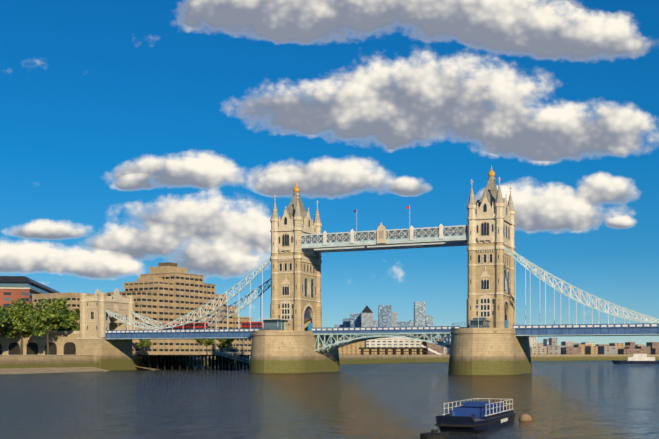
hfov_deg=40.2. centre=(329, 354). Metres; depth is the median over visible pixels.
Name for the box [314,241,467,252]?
walkway
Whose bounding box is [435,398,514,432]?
work barge
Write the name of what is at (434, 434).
mooring buoy flat
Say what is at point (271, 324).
pier pavilion
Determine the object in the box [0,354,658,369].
embankment wall
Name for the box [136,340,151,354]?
quay tree
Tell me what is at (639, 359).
moored boats
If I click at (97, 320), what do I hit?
abutment
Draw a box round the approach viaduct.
[0,331,79,354]
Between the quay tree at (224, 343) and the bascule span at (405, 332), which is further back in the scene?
the quay tree at (224, 343)
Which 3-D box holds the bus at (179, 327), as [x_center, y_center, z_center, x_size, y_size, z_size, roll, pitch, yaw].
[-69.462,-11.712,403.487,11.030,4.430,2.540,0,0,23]
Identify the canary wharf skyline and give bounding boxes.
[334,302,548,345]
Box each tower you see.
[270,181,321,330]
[467,165,515,327]
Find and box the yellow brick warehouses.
[338,335,443,353]
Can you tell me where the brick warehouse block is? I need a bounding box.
[0,276,59,306]
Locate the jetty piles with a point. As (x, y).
(232, 364)
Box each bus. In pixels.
[162,323,182,329]
[183,322,207,328]
[241,322,261,328]
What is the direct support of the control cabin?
on the pier at (489, 351)
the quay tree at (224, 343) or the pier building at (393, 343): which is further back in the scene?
the pier building at (393, 343)
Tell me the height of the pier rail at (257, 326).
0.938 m
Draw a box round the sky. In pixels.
[0,0,658,345]
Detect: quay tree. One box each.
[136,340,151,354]
[195,339,213,354]
[217,339,233,354]
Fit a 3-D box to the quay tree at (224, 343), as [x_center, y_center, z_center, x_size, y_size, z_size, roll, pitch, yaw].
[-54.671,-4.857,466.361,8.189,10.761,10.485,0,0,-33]
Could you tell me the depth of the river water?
140.15 m
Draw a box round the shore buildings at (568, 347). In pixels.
[444,337,658,353]
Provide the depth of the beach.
378.70 m
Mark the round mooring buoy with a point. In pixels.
(524, 417)
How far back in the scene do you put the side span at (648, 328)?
328.76 m
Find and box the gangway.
[217,351,249,362]
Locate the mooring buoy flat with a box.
[420,430,448,438]
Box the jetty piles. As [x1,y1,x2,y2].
[138,352,250,369]
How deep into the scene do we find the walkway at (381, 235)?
357.01 m
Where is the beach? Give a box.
[0,365,249,373]
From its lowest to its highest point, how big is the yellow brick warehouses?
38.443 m
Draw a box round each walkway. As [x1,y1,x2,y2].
[302,206,467,248]
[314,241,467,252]
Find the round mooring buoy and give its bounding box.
[519,414,531,420]
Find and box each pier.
[249,330,339,372]
[448,328,531,374]
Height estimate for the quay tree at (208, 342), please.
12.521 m
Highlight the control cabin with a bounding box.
[468,305,489,327]
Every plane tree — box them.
[0,298,47,354]
[0,304,18,335]
[24,297,76,354]
[47,308,79,330]
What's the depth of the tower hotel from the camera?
500.69 m
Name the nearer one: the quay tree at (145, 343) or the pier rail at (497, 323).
the pier rail at (497, 323)
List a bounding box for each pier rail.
[253,325,330,327]
[452,322,521,325]
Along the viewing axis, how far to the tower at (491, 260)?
340.90 m
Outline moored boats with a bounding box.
[611,354,658,363]
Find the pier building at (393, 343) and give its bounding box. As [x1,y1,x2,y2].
[359,335,442,354]
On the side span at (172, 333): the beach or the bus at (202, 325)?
the bus at (202, 325)
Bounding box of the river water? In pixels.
[0,360,658,438]
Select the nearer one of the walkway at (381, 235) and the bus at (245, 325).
the walkway at (381, 235)
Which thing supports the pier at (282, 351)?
in the river water
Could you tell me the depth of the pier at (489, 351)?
324.87 m
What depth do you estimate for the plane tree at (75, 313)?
426.61 m
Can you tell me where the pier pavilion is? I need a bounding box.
[257,318,291,329]
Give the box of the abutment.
[76,288,134,370]
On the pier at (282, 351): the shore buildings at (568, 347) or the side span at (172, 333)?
the side span at (172, 333)
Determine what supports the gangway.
on the river water
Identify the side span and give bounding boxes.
[105,259,270,339]
[504,247,658,336]
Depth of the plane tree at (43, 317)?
403.16 m
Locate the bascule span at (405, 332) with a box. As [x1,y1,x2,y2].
[311,326,466,351]
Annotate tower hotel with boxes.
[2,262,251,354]
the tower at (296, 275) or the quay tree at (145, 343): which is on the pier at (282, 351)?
the tower at (296, 275)

